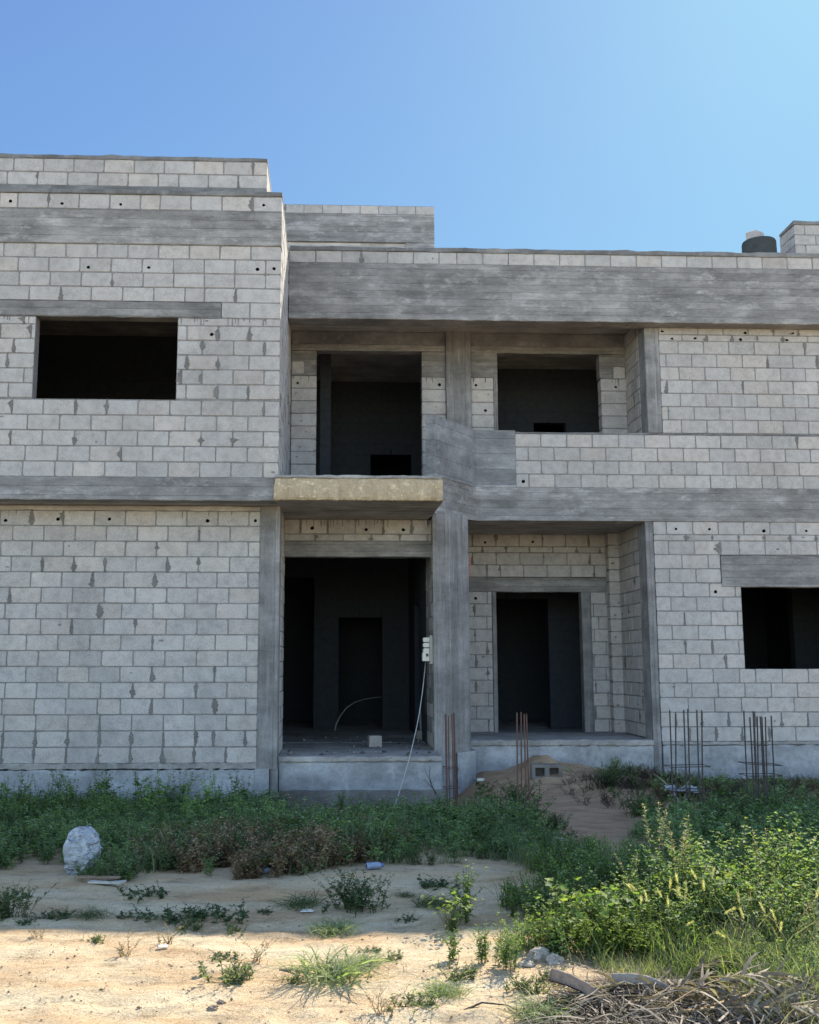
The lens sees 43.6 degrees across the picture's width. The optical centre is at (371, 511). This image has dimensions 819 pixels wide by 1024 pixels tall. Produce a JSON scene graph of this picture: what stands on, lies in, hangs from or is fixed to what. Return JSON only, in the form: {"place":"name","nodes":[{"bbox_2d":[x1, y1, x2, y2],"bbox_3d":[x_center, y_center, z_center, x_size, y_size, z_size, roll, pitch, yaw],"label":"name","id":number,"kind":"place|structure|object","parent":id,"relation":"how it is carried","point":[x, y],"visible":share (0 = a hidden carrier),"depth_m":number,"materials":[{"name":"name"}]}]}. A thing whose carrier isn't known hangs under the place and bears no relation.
{"place":"outdoors","nodes":[
{"label":"outdoors","id":0,"kind":"place"},
{"bbox_2d":[0,755,818,1023],"bbox_3d":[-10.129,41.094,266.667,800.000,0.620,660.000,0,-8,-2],"label":"ground","id":1,"kind":"structure","parent":0,"point":[596,816],"depth_m":5.89,"materials":[{"name":"sand"}]},
{"bbox_2d":[0,879,59,920],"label":"shrub","id":2,"kind":"object","parent":1,"relation":"on","point":[5,912],"visible":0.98,"depth_m":6.37,"materials":[{"name":"green plant"}]},
{"bbox_2d":[20,906,75,920],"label":"weed","id":3,"kind":"object","parent":1,"relation":"on","point":[64,914],"visible":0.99,"depth_m":6.41,"materials":[{"name":"green plant"}]},
{"bbox_2d":[63,825,102,874],"bbox_3d":[-2.252,2.650,7.997,0.291,0.388,0.244,-1,-8,3],"label":"boulder","id":4,"kind":"object","parent":1,"relation":"on","point":[81,844],"visible":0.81,"depth_m":7.92,"materials":[{"name":"stone"}]},
{"bbox_2d":[0,764,250,824],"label":"tall weeds","id":5,"kind":"object","parent":1,"relation":"on","point":[99,797],"visible":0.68,"depth_m":11.42,"materials":[{"name":"green plant"}]},
{"bbox_2d":[109,880,170,903],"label":"weed","id":6,"kind":"object","parent":1,"relation":"on","point":[161,891],"visible":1,"depth_m":7.10,"materials":[{"name":"green plant"}]},
{"bbox_2d":[0,784,296,881],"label":"green weeds","id":7,"kind":"object","parent":1,"relation":"on","point":[46,832],"visible":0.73,"depth_m":9.49,"materials":[{"name":"green plant"}]},
{"bbox_2d":[133,902,209,924],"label":"weed","id":8,"kind":"object","parent":1,"relation":"on","point":[171,917],"visible":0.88,"depth_m":6.44,"materials":[{"name":"green plant"}]},
{"bbox_2d":[189,899,249,927],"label":"weed","id":9,"kind":"object","parent":1,"relation":"on","point":[243,914],"visible":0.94,"depth_m":6.48,"materials":[{"name":"green plant"}]},
{"bbox_2d":[197,951,259,985],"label":"weed","id":10,"kind":"object","parent":1,"relation":"on","point":[246,967],"visible":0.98,"depth_m":5.17,"materials":[{"name":"green plant"}]},
{"bbox_2d":[253,888,343,911],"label":"grass tuft","id":11,"kind":"object","parent":1,"relation":"on","point":[307,902],"visible":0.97,"depth_m":6.87,"materials":[{"name":"green plant"}]},
{"bbox_2d":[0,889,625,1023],"bbox_3d":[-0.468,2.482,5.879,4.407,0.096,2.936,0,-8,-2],"label":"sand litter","id":12,"kind":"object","parent":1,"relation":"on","point":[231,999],"visible":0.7,"depth_m":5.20,"materials":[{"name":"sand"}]},
{"bbox_2d":[295,913,372,938],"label":"grass tuft","id":13,"kind":"object","parent":1,"relation":"on","point":[327,928],"visible":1,"depth_m":6.16,"materials":[{"name":"green plant"}]},
{"bbox_2d":[249,937,421,993],"bbox_3d":[-0.194,2.296,5.210,0.847,0.147,0.801,1,-8,-5],"label":"grass tuft","id":14,"kind":"object","parent":1,"relation":"on","point":[342,969],"visible":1,"depth_m":5.18,"materials":[{"name":"green plant"}]},
{"bbox_2d":[305,866,393,916],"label":"shrub","id":15,"kind":"object","parent":1,"relation":"on","point":[347,901],"visible":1,"depth_m":6.74,"materials":[{"name":"green plant"}]},
{"bbox_2d":[0,153,818,813],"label":"unfinished house","id":16,"kind":"structure","parent":1,"relation":"on","point":[276,473],"depth_m":15.64,"materials":[{"name":"concrete"}]},
{"bbox_2d":[287,735,431,755],"bbox_3d":[-0.214,3.424,15.128,1.967,0.061,3.541,0,-8,-2],"label":"floor rubble","id":17,"kind":"object","parent":16,"relation":"on","point":[322,754],"visible":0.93,"depth_m":14.64,"materials":[{"name":"grey concrete"}]},
{"bbox_2d":[422,636,432,663],"bbox_3d":[0.803,1.972,14.659,0.146,0.400,0.201,0,-8,-2],"label":"meter box","id":18,"kind":"object","parent":16,"relation":"attached to","point":[427,654],"visible":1,"depth_m":14.59,"materials":[{"name":"grey plastic"}]},
{"bbox_2d":[742,236,776,252],"bbox_3d":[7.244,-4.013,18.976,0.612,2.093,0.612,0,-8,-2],"label":"water tank","id":19,"kind":"object","parent":16,"relation":"on","point":[767,244],"visible":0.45,"depth_m":18.84,"materials":[{"name":"black plastic"}]},
{"bbox_2d":[384,988,445,1013],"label":"weed","id":20,"kind":"object","parent":1,"relation":"on","point":[411,1001],"visible":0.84,"depth_m":4.79,"materials":[{"name":"green plant"}]},
{"bbox_2d":[400,891,461,909],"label":"grass tuft","id":21,"kind":"object","parent":1,"relation":"on","point":[427,903],"visible":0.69,"depth_m":6.87,"materials":[{"name":"green plant"}]},
{"bbox_2d":[404,971,477,1000],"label":"grass tuft","id":22,"kind":"object","parent":1,"relation":"on","point":[443,989],"visible":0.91,"depth_m":5.00,"materials":[{"name":"green plant"}]},
{"bbox_2d":[416,873,470,890],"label":"weed","id":23,"kind":"object","parent":1,"relation":"on","point":[441,883],"visible":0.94,"depth_m":7.36,"materials":[{"name":"green plant"}]},
{"bbox_2d":[443,713,458,808],"bbox_3d":[0.932,3.064,11.922,0.172,1.415,0.230,0,-8,-2],"label":"rebar cage","id":24,"kind":"object","parent":1,"relation":"on","point":[453,768],"visible":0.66,"depth_m":11.91,"materials":[{"name":"metal"}]},
{"bbox_2d":[438,925,463,960],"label":"upright weed","id":25,"kind":"object","parent":1,"relation":"on","point":[452,952],"visible":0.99,"depth_m":5.54,"materials":[{"name":"green plant"}]},
{"bbox_2d":[421,888,483,931],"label":"leafy plant","id":26,"kind":"object","parent":1,"relation":"on","point":[453,917],"visible":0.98,"depth_m":6.16,"materials":[{"name":"green plant"}]},
{"bbox_2d":[426,958,479,981],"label":"weed","id":27,"kind":"object","parent":1,"relation":"on","point":[459,976],"visible":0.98,"depth_m":5.23,"materials":[{"name":"green plant"}]},
{"bbox_2d":[110,759,818,878],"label":"weeds","id":28,"kind":"object","parent":1,"relation":"on","point":[489,825],"visible":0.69,"depth_m":9.11,"materials":[{"name":"green plant"}]},
{"bbox_2d":[442,859,487,924],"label":"upright weed","id":29,"kind":"object","parent":1,"relation":"on","point":[466,891],"visible":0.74,"depth_m":6.42,"materials":[{"name":"green plant"}]},
{"bbox_2d":[124,765,818,879],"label":"dry weeds","id":30,"kind":"object","parent":1,"relation":"on","point":[188,862],"visible":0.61,"depth_m":8.14,"materials":[{"name":"brown plant"}]},
{"bbox_2d":[468,920,491,962],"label":"upright weed","id":31,"kind":"object","parent":1,"relation":"on","point":[484,950],"visible":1,"depth_m":5.52,"materials":[{"name":"green plant"}]},
{"bbox_2d":[470,913,529,973],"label":"leafy bush","id":32,"kind":"object","parent":1,"relation":"on","point":[504,946],"visible":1,"depth_m":5.43,"materials":[{"name":"green plant"}]},
{"bbox_2d":[487,776,548,808],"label":"shrub","id":33,"kind":"object","parent":1,"relation":"on","point":[513,794],"visible":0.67,"depth_m":11.71,"materials":[{"name":"green plant"}]},
{"bbox_2d":[516,712,529,811],"bbox_3d":[1.588,2.729,10.675,0.095,1.263,0.266,-3,-9,19],"label":"rebar cage","id":34,"kind":"object","parent":1,"relation":"on","point":[521,755],"visible":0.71,"depth_m":10.66,"materials":[{"name":"metal"}]},
{"bbox_2d":[506,874,547,920],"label":"leafy bush","id":35,"kind":"object","parent":1,"relation":"on","point":[527,900],"visible":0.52,"depth_m":6.51,"materials":[{"name":"green plant"}]},
{"bbox_2d":[502,971,559,994],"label":"weed","id":36,"kind":"object","parent":1,"relation":"on","point":[524,984],"visible":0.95,"depth_m":5.00,"materials":[{"name":"green plant"}]},
{"bbox_2d":[483,987,585,1023],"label":"grass tuft","id":37,"kind":"object","parent":1,"relation":"on","point":[547,1006],"visible":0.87,"depth_m":4.69,"materials":[{"name":"green plant"}]},
{"bbox_2d":[526,947,550,960],"bbox_3d":[0.925,2.423,5.592,0.162,0.087,0.122,3,-9,-19],"label":"stone","id":38,"kind":"object","parent":1,"relation":"on","point":[537,953],"visible":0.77,"depth_m":5.55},
{"bbox_2d":[530,763,562,778],"bbox_3d":[2.316,3.433,13.553,0.400,0.190,0.190,0,-8,1],"label":"concrete block","id":39,"kind":"object","parent":1,"relation":"on","point":[537,770],"depth_m":13.49,"materials":[{"name":"concrete"}]},
{"bbox_2d":[517,875,584,921],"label":"leafy bush","id":40,"kind":"object","parent":1,"relation":"on","point":[537,902],"visible":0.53,"depth_m":6.36,"materials":[{"name":"green plant"}]},
{"bbox_2d":[524,912,582,953],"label":"mallow plant","id":41,"kind":"object","parent":1,"relation":"on","point":[552,934],"visible":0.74,"depth_m":5.66,"materials":[{"name":"green plant"}]},
{"bbox_2d":[548,906,602,959],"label":"leafy bush","id":42,"kind":"object","parent":1,"relation":"on","point":[576,936],"visible":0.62,"depth_m":5.68,"materials":[{"name":"green plant"}]},
{"bbox_2d":[515,987,645,1013],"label":"dry palm frond","id":43,"kind":"object","parent":1,"relation":"on","point":[568,995],"visible":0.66,"depth_m":4.76,"materials":[{"name":"brown plant"}]},
{"bbox_2d":[535,876,627,942],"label":"mallow plant","id":44,"kind":"object","parent":1,"relation":"on","point":[580,898],"visible":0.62,"depth_m":5.88,"materials":[{"name":"green plant"}]},
{"bbox_2d":[548,968,614,1011],"bbox_3d":[0.994,2.241,4.819,0.340,0.088,0.060,16,24,41],"label":"frond sheath","id":45,"kind":"object","parent":1,"relation":"on","point":[558,976],"visible":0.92,"depth_m":4.83,"materials":[{"name":"plant"}]},
{"bbox_2d":[548,859,616,917],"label":"leafy bush","id":46,"kind":"object","parent":1,"relation":"on","point":[582,881],"visible":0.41,"depth_m":6.58,"materials":[{"name":"green plant"}]},
{"bbox_2d":[539,901,626,960],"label":"leafy bush","id":47,"kind":"object","parent":1,"relation":"on","point":[609,943],"visible":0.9,"depth_m":5.61,"materials":[{"name":"green plant"}]},
{"bbox_2d":[562,837,634,889],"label":"leafy bush","id":48,"kind":"object","parent":1,"relation":"on","point":[610,866],"visible":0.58,"depth_m":6.94,"materials":[{"name":"green plant"}]},
{"bbox_2d":[576,950,645,973],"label":"grass clump","id":49,"kind":"object","parent":1,"relation":"on","point":[603,966],"visible":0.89,"depth_m":5.37,"materials":[{"name":"green plant"}]},
{"bbox_2d":[590,763,634,788],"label":"shrub","id":50,"kind":"object","parent":1,"relation":"on","point":[605,781],"visible":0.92,"depth_m":12.34,"materials":[{"name":"green plant"}]},
{"bbox_2d":[575,887,656,946],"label":"mallow plant","id":51,"kind":"object","parent":1,"relation":"on","point":[614,900],"visible":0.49,"depth_m":5.78,"materials":[{"name":"green plant"}]},
{"bbox_2d":[580,867,651,914],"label":"leafy bush","id":52,"kind":"object","parent":1,"relation":"on","point":[624,900],"visible":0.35,"depth_m":6.23,"materials":[{"name":"green plant"}]},
{"bbox_2d":[586,904,651,958],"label":"leafy bush","id":53,"kind":"object","parent":1,"relation":"on","point":[624,948],"visible":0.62,"depth_m":5.66,"materials":[{"name":"green plant"}]},
{"bbox_2d":[554,971,698,1002],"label":"dry palm frond","id":54,"kind":"object","parent":1,"relation":"on","point":[610,987],"visible":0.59,"depth_m":4.82,"materials":[{"name":"brown plant"}]},
{"bbox_2d":[594,833,674,902],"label":"leafy bush","id":55,"kind":"object","parent":1,"relation":"on","point":[639,877],"visible":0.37,"depth_m":6.91,"materials":[{"name":"green plant"}]},
{"bbox_2d":[612,973,668,992],"bbox_3d":[1.284,2.244,4.884,0.260,0.087,0.056,7,13,13],"label":"frond sheath","id":56,"kind":"object","parent":1,"relation":"on","point":[625,977],"visible":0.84,"depth_m":4.87,"materials":[{"name":"plant"}]},
{"bbox_2d":[614,790,671,817],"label":"shrub","id":57,"kind":"object","parent":1,"relation":"on","point":[631,806],"visible":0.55,"depth_m":10.92,"materials":[{"name":"green plant"}]},
{"bbox_2d":[474,826,818,972],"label":"thicket undergrowth","id":58,"kind":"object","parent":1,"relation":"on","point":[549,869],"visible":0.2,"depth_m":6.77,"materials":[{"name":"green plant"}]},
{"bbox_2d":[605,899,696,962],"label":"leafy bush","id":59,"kind":"object","parent":1,"relation":"on","point":[638,950],"visible":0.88,"depth_m":5.55,"materials":[{"name":"green plant"}]},
{"bbox_2d":[486,959,818,1023],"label":"dry straw","id":60,"kind":"object","parent":1,"relation":"on","point":[632,1015],"visible":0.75,"depth_m":4.62,"materials":[{"name":"brown plant"}]},
{"bbox_2d":[640,802,668,888],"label":"prickly weed","id":61,"kind":"object","parent":1,"relation":"on","point":[658,848],"visible":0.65,"depth_m":6.72,"materials":[{"name":"green plant"}]},
{"bbox_2d":[610,844,707,921],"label":"leafy bush","id":62,"kind":"object","parent":1,"relation":"on","point":[635,878],"visible":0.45,"depth_m":6.21,"materials":[{"name":"green plant"}]},
{"bbox_2d":[620,949,699,984],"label":"grass clump","id":63,"kind":"object","parent":1,"relation":"on","point":[661,973],"visible":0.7,"depth_m":5.21,"materials":[{"name":"green plant"}]},
{"bbox_2d":[624,886,703,971],"bbox_3d":[1.555,2.202,5.482,0.433,0.427,0.538,4,-9,-23],"label":"wild barley","id":64,"kind":"object","parent":1,"relation":"on","point":[689,923],"visible":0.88,"depth_m":5.44,"materials":[{"name":"green plant"}]},
{"bbox_2d":[627,872,721,946],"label":"leafy bush","id":65,"kind":"object","parent":1,"relation":"on","point":[673,912],"visible":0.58,"depth_m":5.70,"materials":[{"name":"green plant"}]},
{"bbox_2d":[625,882,727,971],"bbox_3d":[1.605,2.207,5.475,0.449,0.423,0.530,7,-11,-40],"label":"wild barley","id":66,"kind":"object","parent":1,"relation":"on","point":[677,890],"visible":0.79,"depth_m":5.49,"materials":[{"name":"green plant"}]},
{"bbox_2d":[637,821,732,928],"bbox_3d":[1.937,2.215,6.250,0.567,0.676,0.860,-4,-9,23],"label":"leafy bush","id":67,"kind":"object","parent":1,"relation":"on","point":[704,864],"visible":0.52,"depth_m":6.05,"materials":[{"name":"green plant"}]},
{"bbox_2d":[554,761,818,808],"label":"dark brush","id":68,"kind":"object","parent":1,"relation":"on","point":[642,775],"visible":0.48,"depth_m":12.40,"materials":[{"name":"green plant"}]},
{"bbox_2d":[664,709,710,818],"bbox_3d":[3.292,2.701,10.650,0.432,1.275,0.229,0,-8,-2],"label":"rebar cage","id":69,"kind":"object","parent":1,"relation":"on","point":[686,788],"visible":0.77,"depth_m":10.66,"materials":[{"name":"metal"}]},
{"bbox_2d":[636,817,741,915],"bbox_3d":[2.020,2.236,6.307,0.720,0.642,0.516,3,-9,-22],"label":"leafy bush","id":70,"kind":"object","parent":1,"relation":"on","point":[691,850],"visible":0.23,"depth_m":6.34,"materials":[{"name":"green plant"}]},
{"bbox_2d":[649,932,728,980],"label":"grass clump","id":71,"kind":"object","parent":1,"relation":"on","point":[676,954],"visible":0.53,"depth_m":5.30,"materials":[{"name":"green plant"}]},
{"bbox_2d":[646,867,743,962],"bbox_3d":[1.759,2.167,5.562,0.526,0.519,0.654,4,-9,-24],"label":"wild barley","id":72,"kind":"object","parent":1,"relation":"on","point":[703,886],"visible":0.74,"depth_m":5.53,"materials":[{"name":"green plant"}]},
{"bbox_2d":[639,959,758,1012],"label":"dry palm frond","id":73,"kind":"object","parent":1,"relation":"on","point":[679,983],"visible":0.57,"depth_m":4.75,"materials":[{"name":"brown plant"}]},
{"bbox_2d":[673,946,731,984],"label":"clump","id":74,"kind":"object","parent":1,"relation":"on","point":[691,961],"visible":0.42,"depth_m":5.15,"materials":[{"name":"green plant"}]},
{"bbox_2d":[674,912,740,966],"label":"leafy bush","id":75,"kind":"object","parent":1,"relation":"on","point":[700,937],"visible":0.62,"depth_m":5.45,"materials":[{"name":"green plant"}]},
{"bbox_2d":[665,827,753,887],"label":"leafy bush","id":76,"kind":"object","parent":1,"relation":"on","point":[729,858],"visible":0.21,"depth_m":6.98,"materials":[{"name":"green plant"}]},
{"bbox_2d":[682,944,742,986],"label":"dry palm frond","id":77,"kind":"object","parent":1,"relation":"on","point":[705,965],"visible":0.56,"depth_m":5.08,"materials":[{"name":"brown plant"}]},
{"bbox_2d":[662,851,765,945],"bbox_3d":[1.948,2.229,5.802,0.591,0.527,0.423,-3,-9,19],"label":"leafy bush","id":78,"kind":"object","parent":1,"relation":"on","point":[712,903],"visible":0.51,"depth_m":5.81,"materials":[{"name":"green plant"}]},
{"bbox_2d":[656,923,799,982],"bbox_3d":[1.791,2.259,5.258,0.595,0.266,0.615,5,-10,-33],"label":"grass clump","id":79,"kind":"object","parent":1,"relation":"on","point":[710,953],"visible":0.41,"depth_m":5.23,"materials":[{"name":"green plant"}]},
{"bbox_2d":[650,951,818,1023],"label":"dry palm frond","id":80,"kind":"object","parent":1,"relation":"on","point":[785,976],"visible":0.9,"depth_m":4.63,"materials":[{"name":"brown plant"}]},
{"bbox_2d":[702,932,773,986],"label":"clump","id":81,"kind":"object","parent":1,"relation":"on","point":[729,955],"visible":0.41,"depth_m":5.14,"materials":[{"name":"green plant"}]},
{"bbox_2d":[672,929,807,995],"bbox_3d":[1.867,2.231,5.090,0.740,0.288,0.692,5,-10,-28],"label":"grass clump","id":82,"kind":"object","parent":1,"relation":"on","point":[741,961],"visible":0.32,"depth_m":5.09,"materials":[{"name":"green plant"}]},
{"bbox_2d":[683,864,801,938],"bbox_3d":[2.160,2.275,5.861,0.653,0.430,0.664,-8,-12,43],"label":"mallow plant","id":83,"kind":"object","parent":1,"relation":"on","point":[738,881],"visible":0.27,"depth_m":5.83,"materials":[{"name":"green plant"}]},
{"bbox_2d":[698,831,787,913],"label":"leafy bush","id":84,"kind":"object","parent":1,"relation":"on","point":[750,878],"visible":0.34,"depth_m":6.12,"materials":[{"name":"green plant"}]},
{"bbox_2d":[672,969,818,1023],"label":"dry palm frond","id":85,"kind":"object","parent":1,"relation":"on","point":[728,1004],"visible":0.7,"depth_m":4.52,"materials":[{"name":"brown plant"}]},
{"bbox_2d":[694,862,806,944],"bbox_3d":[2.225,2.237,5.754,0.591,0.501,0.589,7,-11,-38],"label":"leafy bush","id":86,"kind":"object","parent":1,"relation":"on","point":[752,908],"visible":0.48,"depth_m":5.70,"materials":[{"name":"green plant"}]},
{"bbox_2d":[708,891,796,997],"bbox_3d":[1.940,2.143,5.068,0.581,0.462,0.468,-4,-9,23],"label":"wild barley","id":87,"kind":"object","parent":1,"relation":"on","point":[772,912],"visible":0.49,"depth_m":5.10,"materials":[{"name":"green plant"}]},
{"bbox_2d":[688,854,818,961],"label":"dry grass clump","id":88,"kind":"object","parent":1,"relation":"on","point":[804,928],"visible":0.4,"depth_m":5.50,"materials":[{"name":"green plant"}]},
{"bbox_2d":[695,939,818,1011],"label":"grass clump","id":89,"kind":"object","parent":1,"relation":"on","point":[758,976],"visible":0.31,"depth_m":4.88,"materials":[{"name":"green plant"}]},
{"bbox_2d":[698,955,818,1023],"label":"dry palm frond","id":90,"kind":"object","parent":1,"relation":"on","point":[782,989],"visible":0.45,"depth_m":4.66,"materials":[{"name":"brown plant"}]},
{"bbox_2d":[738,711,782,811],"bbox_3d":[4.097,2.734,10.777,0.387,1.269,0.229,0,-8,-2],"label":"rebar cage","id":91,"kind":"object","parent":1,"relation":"on","point":[756,762],"visible":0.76,"depth_m":10.76,"materials":[{"name":"metal"}]},
{"bbox_2d":[702,968,818,1023],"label":"dry grass clump","id":92,"kind":"object","parent":1,"relation":"on","point":[797,1017],"visible":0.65,"depth_m":4.48,"materials":[{"name":"brown plant"}]},
{"bbox_2d":[702,905,818,975],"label":"grass clump","id":93,"kind":"object","parent":1,"relation":"on","point":[767,940],"visible":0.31,"depth_m":5.34,"materials":[{"name":"green plant"}]},
{"bbox_2d":[703,932,818,1003],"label":"grass clump","id":94,"kind":"object","parent":1,"relation":"on","point":[782,970],"visible":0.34,"depth_m":4.81,"materials":[{"name":"green plant"}]},
{"bbox_2d":[707,814,818,901],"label":"leafy bush","id":95,"kind":"object","parent":1,"relation":"on","point":[773,866],"visible":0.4,"depth_m":6.40,"materials":[{"name":"green plant"}]},
{"bbox_2d":[717,811,818,899],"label":"leafy bush","id":96,"kind":"object","parent":1,"relation":"on","point":[800,833],"visible":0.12,"depth_m":6.53,"materials":[{"name":"green plant"}]},
{"bbox_2d":[731,872,818,956],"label":"leafy bush","id":97,"kind":"object","parent":1,"relation":"on","point":[788,917],"visible":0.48,"depth_m":5.49,"materials":[{"name":"green plant"}]},
{"bbox_2d":[732,839,818,933],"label":"leafy bush","id":98,"kind":"object","parent":1,"relation":"on","point":[801,910],"visible":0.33,"depth_m":5.88,"materials":[{"name":"green plant"}]},
{"bbox_2d":[738,932,818,1009],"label":"grass clump","id":99,"kind":"object","parent":1,"relation":"on","point":[796,966],"visible":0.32,"depth_m":4.86,"materials":[{"name":"green plant"}]},
{"bbox_2d":[750,929,817,972],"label":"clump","id":100,"kind":"object","parent":1,"relation":"on","point":[775,949],"visible":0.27,"depth_m":5.22,"materials":[{"name":"green plant"}]},
{"bbox_2d":[751,812,818,916],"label":"leafy bush","id":101,"kind":"object","parent":1,"relation":"on","point":[788,857],"visible":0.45,"depth_m":6.07,"materials":[{"name":"green plant"}]},
{"bbox_2d":[764,934,818,993],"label":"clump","id":102,"kind":"object","parent":1,"relation":"on","point":[804,959],"visible":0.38,"depth_m":4.96,"materials":[{"name":"green plant"}]},
{"bbox_2d":[766,975,818,1023],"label":"dry palm frond","id":103,"kind":"object","parent":1,"relation":"on","point":[799,1009],"visible":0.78,"depth_m":4.49,"materials":[{"name":"brown plant"}]},
{"bbox_2d":[0,0,818,252],"label":"sky","id":104,"kind":"structure","parent":0,"point":[634,125],"materials":[{"name":"blue"}]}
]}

